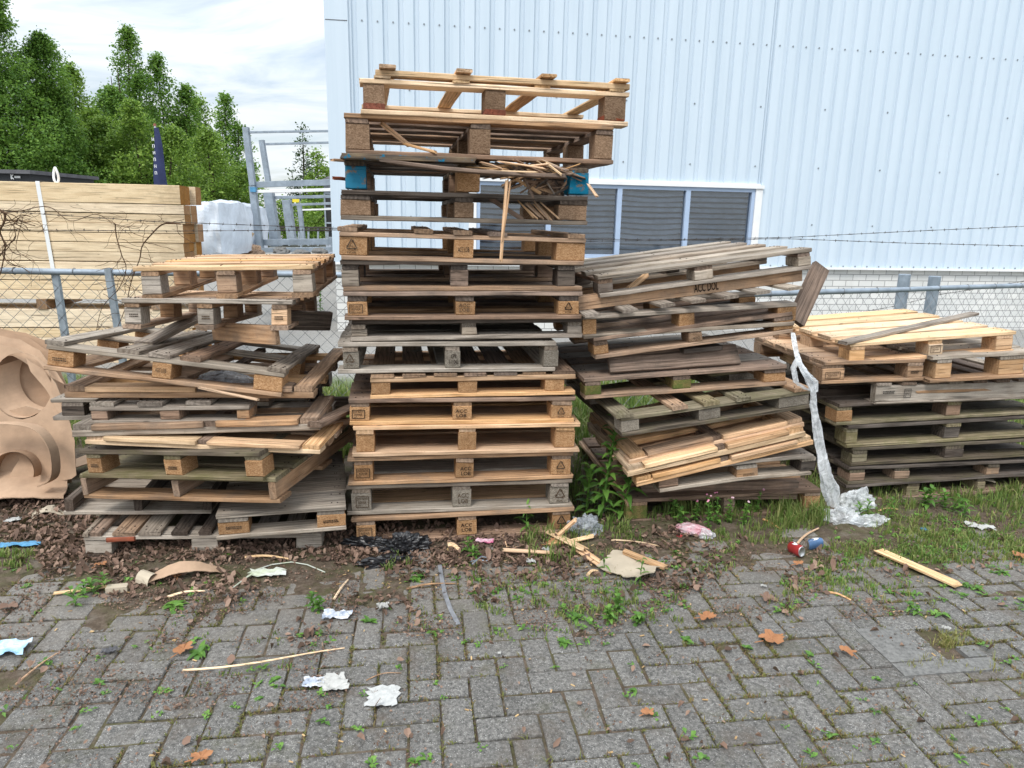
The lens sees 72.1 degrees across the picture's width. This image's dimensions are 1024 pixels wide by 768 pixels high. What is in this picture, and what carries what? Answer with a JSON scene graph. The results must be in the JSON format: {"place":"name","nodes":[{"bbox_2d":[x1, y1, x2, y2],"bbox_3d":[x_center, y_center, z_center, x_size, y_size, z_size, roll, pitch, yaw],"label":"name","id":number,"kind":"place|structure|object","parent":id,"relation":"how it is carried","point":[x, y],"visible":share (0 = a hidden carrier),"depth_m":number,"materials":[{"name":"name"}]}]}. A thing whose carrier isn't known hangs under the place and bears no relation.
{"place":"outdoors","nodes":[
{"label":"outdoors","id":0,"kind":"place"},
{"bbox_2d":[0,0,329,212],"label":"sky","id":1,"kind":"structure","parent":0,"point":[269,55],"materials":[{"name":"white"}]},
{"bbox_2d":[0,528,1023,767],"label":"paving","id":2,"kind":"structure","parent":0,"point":[496,729],"depth_m":2.51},
{"bbox_2d":[0,637,32,654],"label":"plastic pack","id":3,"kind":"object","parent":2,"relation":"on","point":[16,646],"visible":1,"depth_m":2.61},
{"bbox_2d":[0,345,76,480],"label":"cardboard sheet","id":4,"kind":"object","parent":2,"relation":"on","point":[12,397],"visible":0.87,"depth_m":4.00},
{"bbox_2d":[0,336,63,383],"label":"cardboard strip","id":5,"kind":"object","parent":4,"relation":"on","point":[22,346],"visible":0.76,"depth_m":4.05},
{"bbox_2d":[26,359,61,412],"bbox_3d":[-2.655,0.015,4.012,0.207,0.322,0.042,4,14,11],"label":"cardboard strip","id":6,"kind":"object","parent":4,"relation":"on","point":[39,374],"visible":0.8,"depth_m":4.00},
{"bbox_2d":[62,572,112,606],"bbox_3d":[-1.793,0.871,2.964,0.136,0.105,0.218,1,13,0],"label":"weed","id":7,"kind":"object","parent":2,"relation":"on","point":[84,589],"visible":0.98,"depth_m":2.98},
{"bbox_2d":[316,672,349,690],"bbox_3d":[-0.623,1.038,2.455,0.113,0.018,0.101,-1,13,-10],"label":"paper scrap","id":8,"kind":"object","parent":2,"relation":"on","point":[334,681],"visible":1,"depth_m":2.45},
{"bbox_2d":[364,684,400,705],"bbox_3d":[-0.442,1.060,2.398,0.123,0.006,0.115,1,13,0],"label":"crumpled paper scrap","id":9,"kind":"object","parent":2,"relation":"on","point":[384,694],"visible":0.99,"depth_m":2.40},
{"bbox_2d":[0,512,1023,767],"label":"joint moss","id":10,"kind":"object","parent":2,"relation":"on","point":[738,680],"visible":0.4,"depth_m":2.56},
{"bbox_2d":[0,495,1023,767],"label":"seedlings","id":11,"kind":"object","parent":2,"relation":"on","point":[374,759],"visible":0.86,"depth_m":2.83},
{"bbox_2d":[14,538,1016,766],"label":"wood crumbs","id":12,"kind":"object","parent":2,"relation":"on","point":[174,640],"visible":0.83,"depth_m":2.94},
{"bbox_2d":[602,593,645,626],"bbox_3d":[0.457,0.934,2.899,0.186,0.108,0.152,1,13,0],"label":"weed","id":13,"kind":"object","parent":2,"relation":"on","point":[638,617],"visible":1,"depth_m":2.87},
{"bbox_2d":[596,550,662,577],"bbox_3d":[0.558,0.837,3.304,0.269,0.054,0.242,9,15,30],"label":"cardboard sheet","id":14,"kind":"object","parent":2,"relation":"on","point":[625,564],"visible":0.81,"depth_m":3.30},
{"bbox_2d":[874,548,961,587],"bbox_3d":[1.928,0.872,3.360,0.058,0.016,0.401,-7,17,-32],"label":"plank offcut","id":15,"kind":"object","parent":2,"relation":"on","point":[947,580],"visible":1,"depth_m":3.33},
{"bbox_2d":[855,626,1003,678],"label":"concrete slab","id":16,"kind":"structure","parent":2,"relation":"on","point":[894,651],"depth_m":2.68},
{"bbox_2d":[0,407,1023,767],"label":"soil","id":17,"kind":"structure","parent":0,"point":[100,617],"depth_m":3.23,"materials":[{"name":"soil"}]},
{"bbox_2d":[10,449,37,476],"bbox_3d":[-2.754,0.491,3.959,0.140,0.244,0.103,-7,15,-30],"label":"cardboard sheet","id":18,"kind":"object","parent":17,"relation":"on","point":[23,466],"visible":0.53,"depth_m":3.96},
{"bbox_2d":[0,471,67,498],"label":"cardboard flap","id":19,"kind":"object","parent":17,"relation":"on","point":[20,487],"visible":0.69,"depth_m":3.90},
{"bbox_2d":[0,421,60,486],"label":"cardboard sheet","id":20,"kind":"object","parent":19,"relation":"on","point":[44,434],"visible":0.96,"depth_m":3.89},
{"bbox_2d":[0,328,71,482],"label":"cardboard sheet","id":21,"kind":"object","parent":17,"relation":"on","point":[34,390],"visible":0.22,"depth_m":4.14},
{"bbox_2d":[0,330,66,393],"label":"cardboard strip","id":22,"kind":"object","parent":21,"relation":"on","point":[44,352],"visible":0.27,"depth_m":4.13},
{"bbox_2d":[82,502,324,557],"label":"pallet","id":23,"kind":"object","parent":17,"relation":"on","point":[99,530],"visible":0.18,"depth_m":3.39,"materials":[{"name":"grey wood"}]},
{"bbox_2d":[63,455,228,514],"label":"pallet","id":24,"kind":"object","parent":23,"relation":"on","point":[76,502],"visible":0.3,"depth_m":3.48,"materials":[{"name":"grey wood"}]},
{"bbox_2d":[216,451,345,540],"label":"pallet","id":25,"kind":"object","parent":23,"relation":"on","point":[321,493],"visible":0.6,"depth_m":3.34,"materials":[{"name":"brown wood"}]},
{"bbox_2d":[79,417,354,502],"bbox_3d":[-1.443,0.364,3.686,1.002,0.125,1.006,0,13,10],"label":"pallet","id":26,"kind":"object","parent":25,"relation":"on","point":[291,469],"visible":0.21,"depth_m":3.30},
{"bbox_2d":[79,399,345,481],"bbox_3d":[-1.458,0.258,3.603,0.909,0.140,0.959,0,13,10],"label":"pallet","id":27,"kind":"object","parent":26,"relation":"on","point":[103,461],"visible":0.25,"depth_m":3.17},
{"bbox_2d":[50,371,331,419],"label":"pallet","id":28,"kind":"object","parent":27,"relation":"on","point":[75,408],"visible":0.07,"depth_m":3.62,"materials":[{"name":"brown wood"}]},
{"bbox_2d":[85,422,346,453],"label":"pallet deck","id":29,"kind":"structure","parent":27,"relation":"on","point":[311,441],"depth_m":3.15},
{"bbox_2d":[72,395,335,436],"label":"pallet deck","id":30,"kind":"structure","parent":29,"relation":"on","point":[288,416],"depth_m":3.17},
{"bbox_2d":[89,398,274,423],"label":"pallet","id":31,"kind":"object","parent":30,"relation":"on","point":[105,410],"visible":0.49,"depth_m":3.17,"materials":[{"name":"grey wood"}]},
{"bbox_2d":[64,348,342,397],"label":"pallet deck","id":32,"kind":"structure","parent":31,"relation":"on","point":[302,386],"depth_m":3.19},
{"bbox_2d":[44,326,319,396],"bbox_3d":[-1.572,-0.146,3.591,1.007,0.135,1.062,7,8,-8],"label":"pallet","id":33,"kind":"object","parent":32,"relation":"on","point":[68,353],"visible":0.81,"depth_m":3.15,"materials":[{"name":"brown wood"}]},
{"bbox_2d":[134,315,197,344],"bbox_3d":[-1.706,-0.273,3.534,0.094,0.025,0.559,1,18,0],"label":"plank","id":34,"kind":"object","parent":33,"relation":"on","point":[165,333],"visible":0.84,"depth_m":3.46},
{"bbox_2d":[121,290,319,329],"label":"pallet","id":35,"kind":"object","parent":33,"relation":"on","point":[204,307],"visible":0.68,"depth_m":3.17,"materials":[{"name":"brown wood"}]},
{"bbox_2d":[132,254,336,298],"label":"pallet","id":36,"kind":"object","parent":35,"relation":"on","point":[234,276],"visible":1,"depth_m":3.30,"materials":[{"name":"brown wood"}]},
{"bbox_2d":[289,310,332,330],"bbox_3d":[-1.023,-0.314,3.468,0.033,0.099,0.318,21,16,34],"label":"plank","id":37,"kind":"object","parent":35,"relation":"on","point":[315,320],"visible":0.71,"depth_m":3.49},
{"bbox_2d":[212,322,279,344],"bbox_3d":[-1.237,-0.236,3.259,0.425,0.087,0.032,5,15,28],"label":"plank","id":38,"kind":"object","parent":33,"relation":"on","point":[249,333],"visible":0.88,"depth_m":3.23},
{"bbox_2d":[197,370,253,382],"bbox_3d":[-1.363,-0.032,3.329,0.291,0.068,0.204,1,13,0],"label":"plastic scrap","id":39,"kind":"object","parent":32,"relation":"on","point":[221,377],"visible":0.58,"depth_m":3.30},
{"bbox_2d":[351,484,573,539],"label":"pallet","id":40,"kind":"object","parent":17,"relation":"on","point":[466,522],"visible":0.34,"depth_m":3.64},
{"bbox_2d":[346,456,571,514],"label":"pallet","id":41,"kind":"object","parent":40,"relation":"on","point":[556,494],"visible":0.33,"depth_m":3.60,"materials":[{"name":"brown wood"}]},
{"bbox_2d":[347,427,572,485],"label":"pallet","id":42,"kind":"object","parent":41,"relation":"on","point":[558,465],"visible":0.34,"depth_m":3.57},
{"bbox_2d":[352,401,579,456],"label":"pallet","id":43,"kind":"object","parent":42,"relation":"on","point":[562,436],"visible":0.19,"depth_m":3.50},
{"bbox_2d":[307,403,350,427],"bbox_3d":[-0.855,0.149,3.435,0.073,0.025,0.541,3,8,7],"label":"plank","id":44,"kind":"object","parent":43,"relation":"on","point":[333,416],"visible":0.76,"depth_m":3.32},
{"bbox_2d":[348,354,575,424],"bbox_3d":[-0.315,0.002,3.955,1.111,0.134,1.128,0,13,-9],"label":"pallet","id":45,"kind":"object","parent":43,"relation":"on","point":[559,408],"visible":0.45,"depth_m":3.46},
{"bbox_2d":[370,346,574,398],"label":"pallet","id":46,"kind":"object","parent":45,"relation":"on","point":[551,382],"visible":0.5,"depth_m":3.46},
{"bbox_2d":[338,320,558,373],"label":"pallet","id":47,"kind":"object","parent":46,"relation":"on","point":[544,356],"visible":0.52,"depth_m":3.41,"materials":[{"name":"grey wood"}]},
{"bbox_2d":[351,312,582,340],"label":"pallet","id":48,"kind":"object","parent":47,"relation":"on","point":[572,328],"visible":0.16,"depth_m":3.37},
{"bbox_2d":[343,274,582,319],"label":"pallet","id":49,"kind":"object","parent":48,"relation":"on","point":[414,305],"visible":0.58,"depth_m":3.41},
{"bbox_2d":[340,251,581,290],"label":"pallet","id":50,"kind":"object","parent":49,"relation":"on","point":[455,275],"visible":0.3,"depth_m":3.36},
{"bbox_2d":[337,224,585,265],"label":"pallet","id":51,"kind":"object","parent":50,"relation":"on","point":[356,241],"visible":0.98,"depth_m":3.31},
{"bbox_2d":[340,189,587,224],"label":"pallet","id":52,"kind":"object","parent":51,"relation":"on","point":[356,204],"visible":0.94,"depth_m":3.23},
{"bbox_2d":[330,153,598,261],"bbox_3d":[-0.279,-0.907,3.637,1.195,0.477,1.334,-1,13,-9],"label":"pallet","id":53,"kind":"object","parent":52,"relation":"on","point":[466,174],"visible":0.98,"depth_m":3.17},
{"bbox_2d":[344,113,613,168],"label":"pallet","id":54,"kind":"object","parent":53,"relation":"on","point":[478,139],"visible":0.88,"depth_m":3.24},
{"bbox_2d":[359,64,629,128],"bbox_3d":[-0.135,-1.361,3.495,1.211,0.200,0.902,-1,14,-11],"label":"pallet","id":55,"kind":"object","parent":54,"relation":"on","point":[609,98],"visible":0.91,"depth_m":3.12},
{"bbox_2d":[0,487,1023,767],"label":"leaf litter","id":56,"kind":"object","parent":17,"relation":"on","point":[44,531],"visible":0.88,"depth_m":3.24,"materials":[{"name":"plant"}]},
{"bbox_2d":[148,561,220,582],"bbox_3d":[-1.457,0.831,3.139,0.306,0.065,0.062,-5,15,-23],"label":"cardboard strip","id":57,"kind":"object","parent":56,"relation":"on","point":[179,567],"visible":0.96,"depth_m":3.13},
{"bbox_2d":[339,531,431,569],"bbox_3d":[-0.626,0.786,3.395,0.476,0.086,0.304,1,13,0],"label":"black bag","id":58,"kind":"object","parent":56,"relation":"on","point":[406,542],"visible":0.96,"depth_m":3.42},
{"bbox_2d":[566,513,603,536],"bbox_3d":[0.373,0.724,3.671,0.223,0.111,0.142,1,13,0],"label":"silver bag","id":59,"kind":"object","parent":17,"relation":"on","point":[589,520],"visible":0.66,"depth_m":3.65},
{"bbox_2d":[572,462,602,514],"bbox_3d":[0.410,0.574,3.848,0.191,0.312,0.220,1,13,0],"label":"weed","id":60,"kind":"object","parent":17,"relation":"on","point":[586,484],"visible":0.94,"depth_m":3.84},
{"bbox_2d":[583,414,626,519],"bbox_3d":[0.509,0.435,3.790,0.253,0.620,0.246,1,13,0],"label":"weed","id":61,"kind":"object","parent":17,"relation":"on","point":[601,508],"visible":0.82,"depth_m":3.81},
{"bbox_2d":[604,470,647,518],"bbox_3d":[0.636,0.531,3.821,0.225,0.427,0.242,-7,15,-30],"label":"weed","id":62,"kind":"object","parent":17,"relation":"on","point":[628,480],"visible":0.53,"depth_m":3.82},
{"bbox_2d":[675,522,715,538],"bbox_3d":[0.963,0.762,3.705,0.213,0.051,0.145,4,14,12],"label":"wrapper bag","id":63,"kind":"object","parent":17,"relation":"on","point":[692,529],"visible":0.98,"depth_m":3.68,"materials":[{"name":"plastic"}]},
{"bbox_2d":[577,438,820,520],"bbox_3d":[1.098,0.545,4.409,1.139,0.142,1.112,-2,14,-9],"label":"pallet","id":64,"kind":"object","parent":17,"relation":"on","point":[807,490],"visible":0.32,"depth_m":3.93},
{"bbox_2d":[640,480,798,501],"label":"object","id":65,"kind":"object","parent":64,"relation":"on","point":[761,484],"visible":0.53,"depth_m":3.94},
{"bbox_2d":[639,444,815,492],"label":"pallet","id":66,"kind":"object","parent":64,"relation":"on","point":[802,462],"visible":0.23,"depth_m":3.71,"materials":[{"name":"brown wood"}]},
{"bbox_2d":[595,434,812,486],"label":"pallet deck","id":67,"kind":"structure","parent":66,"relation":"on","point":[702,465],"depth_m":3.64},
{"bbox_2d":[587,403,805,476],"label":"pallet deck","id":68,"kind":"structure","parent":67,"relation":"on","point":[711,451],"depth_m":3.63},
{"bbox_2d":[589,391,803,463],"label":"pallet deck","id":69,"kind":"structure","parent":68,"relation":"on","point":[634,452],"depth_m":3.70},
{"bbox_2d":[564,371,810,436],"bbox_3d":[0.924,0.002,4.121,1.052,0.123,1.223,-8,15,-9],"label":"pallet","id":70,"kind":"object","parent":69,"relation":"on","point":[702,407],"visible":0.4,"depth_m":3.62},
{"bbox_2d":[556,333,786,398],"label":"pallet","id":71,"kind":"object","parent":70,"relation":"on","point":[591,372],"visible":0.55,"depth_m":3.66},
{"bbox_2d":[553,299,792,358],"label":"pallet","id":72,"kind":"object","parent":71,"relation":"on","point":[598,346],"visible":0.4,"depth_m":3.61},
{"bbox_2d":[560,292,796,338],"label":"pallet","id":73,"kind":"object","parent":72,"relation":"on","point":[682,315],"visible":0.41,"depth_m":3.57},
{"bbox_2d":[578,263,802,317],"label":"pallet","id":74,"kind":"object","parent":73,"relation":"on","point":[589,300],"visible":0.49,"depth_m":3.53,"materials":[{"name":"brown wood"}]},
{"bbox_2d":[575,241,811,297],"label":"pallet","id":75,"kind":"object","parent":74,"relation":"on","point":[694,264],"visible":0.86,"depth_m":3.65,"materials":[{"name":"grey wood"}]},
{"bbox_2d":[794,261,828,326],"bbox_3d":[1.602,-0.486,3.804,0.102,0.374,0.034,33,-15,-11],"label":"plank","id":76,"kind":"object","parent":73,"relation":"on","point":[812,285],"visible":0.81,"depth_m":3.79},
{"bbox_2d":[607,344,740,373],"bbox_3d":[0.836,-0.132,3.635,0.712,0.120,0.021,-4,-24,-10],"label":"plank","id":77,"kind":"object","parent":71,"relation":"on","point":[728,354],"visible":0.69,"depth_m":3.62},
{"bbox_2d":[690,491,751,528],"bbox_3d":[1.122,0.670,3.791,0.299,0.182,0.173,-4,14,-20],"label":"weed","id":78,"kind":"object","parent":17,"relation":"on","point":[708,509],"visible":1,"depth_m":3.79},
{"bbox_2d":[543,509,1020,673],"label":"dry grass","id":79,"kind":"structure","parent":17,"relation":"on","point":[946,642],"depth_m":3.03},
{"bbox_2d":[790,333,889,526],"bbox_3d":[1.746,0.252,3.697,0.993,1.070,0.298,-8,16,-34],"label":"plastic film","id":80,"kind":"object","parent":17,"relation":"on","point":[834,497],"visible":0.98,"depth_m":3.51,"materials":[{"name":"plastic"}]},
{"bbox_2d":[813,456,1023,498],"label":"pallet","id":81,"kind":"object","parent":17,"relation":"on","point":[1007,470],"visible":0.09,"depth_m":4.30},
{"bbox_2d":[801,440,1023,484],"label":"pallet","id":82,"kind":"object","parent":81,"relation":"on","point":[851,475],"visible":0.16,"depth_m":4.25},
{"bbox_2d":[790,411,1023,465],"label":"pallet","id":83,"kind":"object","parent":82,"relation":"on","point":[940,451],"visible":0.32,"depth_m":4.24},
{"bbox_2d":[769,386,1023,447],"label":"pallet","id":84,"kind":"object","parent":83,"relation":"on","point":[942,430],"visible":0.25,"depth_m":4.21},
{"bbox_2d":[782,365,1023,425],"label":"pallet","id":85,"kind":"object","parent":84,"relation":"on","point":[840,401],"visible":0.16,"depth_m":4.16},
{"bbox_2d":[785,358,1023,403],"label":"pallet","id":86,"kind":"object","parent":85,"relation":"on","point":[924,391],"visible":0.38,"depth_m":4.11,"materials":[{"name":"grey wood"}]},
{"bbox_2d":[754,334,924,383],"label":"pallet","id":87,"kind":"object","parent":86,"relation":"on","point":[828,363],"visible":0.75,"depth_m":4.04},
{"bbox_2d":[787,309,1015,360],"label":"pallet","id":88,"kind":"object","parent":87,"relation":"on","point":[819,330],"visible":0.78,"depth_m":4.20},
{"bbox_2d":[838,312,978,344],"bbox_3d":[2.427,-0.345,4.252,1.380,0.022,0.065,-11,18,-29],"label":"plank","id":89,"kind":"object","parent":88,"relation":"on","point":[870,336],"visible":1,"depth_m":4.18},
{"bbox_2d":[879,337,1023,382],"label":"pallet","id":90,"kind":"object","parent":86,"relation":"on","point":[997,365],"visible":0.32,"depth_m":4.03,"materials":[{"name":"brown wood"}]},
{"bbox_2d":[0,374,1023,691],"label":"grass","id":91,"kind":"structure","parent":0,"point":[794,516],"depth_m":3.72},
{"bbox_2d":[0,215,1023,407],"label":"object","id":92,"kind":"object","parent":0,"point":[329,292],"depth_m":10.05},
{"bbox_2d":[0,169,98,182],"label":"site container","id":93,"kind":"object","parent":92,"relation":"on","point":[22,175],"visible":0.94,"depth_m":15.67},
{"bbox_2d":[0,0,120,183],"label":"tree","id":94,"kind":"object","parent":92,"relation":"on","point":[53,121],"visible":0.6,"depth_m":24.15,"materials":[{"name":"green plant"}]},
{"bbox_2d":[0,83,122,183],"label":"tree","id":95,"kind":"object","parent":92,"relation":"on","point":[87,123],"visible":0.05,"depth_m":27.06,"materials":[{"name":"green plant"}]},
{"bbox_2d":[63,61,116,183],"bbox_3d":[-17.820,-9.345,28.789,5.067,7.410,4.292,6,14,19],"label":"tree","id":96,"kind":"object","parent":92,"relation":"on","point":[84,111],"visible":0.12,"depth_m":28.27,"materials":[{"name":"green plant"}]},
{"bbox_2d":[0,303,211,362],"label":"timber bundle","id":97,"kind":"object","parent":92,"relation":"on","point":[51,315],"visible":0.18,"depth_m":7.55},
{"bbox_2d":[151,304,159,309],"bbox_3d":[-3.889,-0.944,7.980,0.103,0.108,0.809,0,13,-7],"label":"bearer","id":98,"kind":"object","parent":97,"relation":"on","point":[153,307],"visible":0.07,"depth_m":7.60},
{"bbox_2d":[0,167,203,299],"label":"timber bundle","id":99,"kind":"object","parent":98,"relation":"on","point":[58,249],"visible":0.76,"depth_m":7.38,"materials":[{"name":"wood"}]},
{"bbox_2d":[81,23,184,184],"bbox_3d":[-17.742,-11.044,30.986,6.010,9.709,5.477,-3,14,-18],"label":"tree","id":100,"kind":"object","parent":92,"relation":"on","point":[108,98],"visible":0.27,"depth_m":31.27,"materials":[{"name":"green plant"}]},
{"bbox_2d":[85,96,214,201],"bbox_3d":[-14.624,-8.068,27.238,5.806,5.770,4.894,1,13,0],"label":"tree","id":101,"kind":"object","parent":92,"relation":"on","point":[131,109],"visible":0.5,"depth_m":27.10,"materials":[{"name":"green plant"}]},
{"bbox_2d":[152,123,166,204],"bbox_3d":[-10.589,-5.705,21.250,0.427,4.092,0.375,-8,16,-34],"label":"sign pylon","id":102,"kind":"object","parent":92,"relation":"on","point":[159,175],"visible":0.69,"depth_m":21.01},
{"bbox_2d":[138,51,217,198],"bbox_3d":[-16.211,-11.486,34.877,6.124,8.842,4.826,-10,17,-39],"label":"tree","id":103,"kind":"object","parent":92,"relation":"on","point":[156,64],"visible":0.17,"depth_m":33.59,"materials":[{"name":"green plant"}]},
{"bbox_2d":[183,91,249,199],"bbox_3d":[-17.017,-11.908,38.649,5.721,7.893,5.653,4,14,12],"label":"tree","id":104,"kind":"object","parent":92,"relation":"on","point":[204,117],"visible":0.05,"depth_m":38.00,"materials":[{"name":"green plant"}]},
{"bbox_2d":[171,123,282,236],"bbox_3d":[-13.832,-9.245,33.010,5.523,5.436,5.347,1,13,0],"label":"tree","id":105,"kind":"object","parent":92,"relation":"on","point":[207,138],"visible":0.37,"depth_m":32.23,"materials":[{"name":"green plant"}]},
{"bbox_2d":[210,90,269,205],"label":"tree","id":106,"kind":"object","parent":92,"relation":"on","point":[222,125],"visible":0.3,"depth_m":42.07,"materials":[{"name":"green plant"}]},
{"bbox_2d":[0,267,502,395],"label":"chain link fence","id":107,"kind":"object","parent":92,"relation":"on","point":[58,292],"visible":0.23,"depth_m":5.30,"materials":[{"name":"metal"}]},
{"bbox_2d":[243,194,325,245],"bbox_3d":[-11.058,-8.054,34.602,5.584,2.501,4.024,1,13,0],"label":"tree","id":108,"kind":"object","parent":92,"relation":"on","point":[311,220],"visible":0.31,"depth_m":34.47,"materials":[{"name":"green plant"}]},
{"bbox_2d":[242,127,332,252],"bbox_3d":[-3.603,-3.436,13.031,1.536,1.900,5.471,-1,13,-9],"label":"steel frame","id":109,"kind":"object","parent":92,"relation":"on","point":[274,239],"visible":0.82,"depth_m":10.85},
{"bbox_2d":[283,122,318,238],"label":"tree","id":110,"kind":"object","parent":92,"relation":"on","point":[306,165],"visible":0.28,"depth_m":40.14,"materials":[{"name":"green plant"}]},
{"bbox_2d":[300,145,329,237],"bbox_3d":[-10.021,-9.865,36.672,2.842,5.114,2.260,12,17,37],"label":"tree","id":111,"kind":"object","parent":92,"relation":"on","point":[325,171],"visible":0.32,"depth_m":36.26,"materials":[{"name":"green plant"}]},
{"bbox_2d":[323,0,1023,330],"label":"warehouse","id":112,"kind":"structure","parent":92,"relation":"on","point":[762,120],"depth_m":10.22,"materials":[{"name":"grey metal"}]},
{"bbox_2d":[469,178,764,262],"bbox_3d":[1.529,-2.352,10.287,4.366,1.205,0.250,-1,13,-8],"label":"window","id":113,"kind":"structure","parent":112,"relation":"in","point":[623,209],"depth_m":10.35,"materials":[{"name":"grey glass"}]},
{"bbox_2d":[621,274,1023,407],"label":"chain link fence","id":114,"kind":"object","parent":92,"relation":"on","point":[932,288],"visible":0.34,"depth_m":6.82,"materials":[{"name":"metal"}]},
{"bbox_3d":[-3.823,-1.868,10.068,0.300,0.115,0.298,1,13,0],"label":"rubble heap","id":115,"kind":"object","parent":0,"visible":0},
{"bbox_2d":[189,199,252,254],"bbox_3d":[-3.877,-2.079,9.383,0.500,0.740,1.364,1,13,0],"label":"wrapped pack","id":116,"kind":"object","parent":115,"relation":"on","point":[226,212],"visible":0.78,"depth_m":9.02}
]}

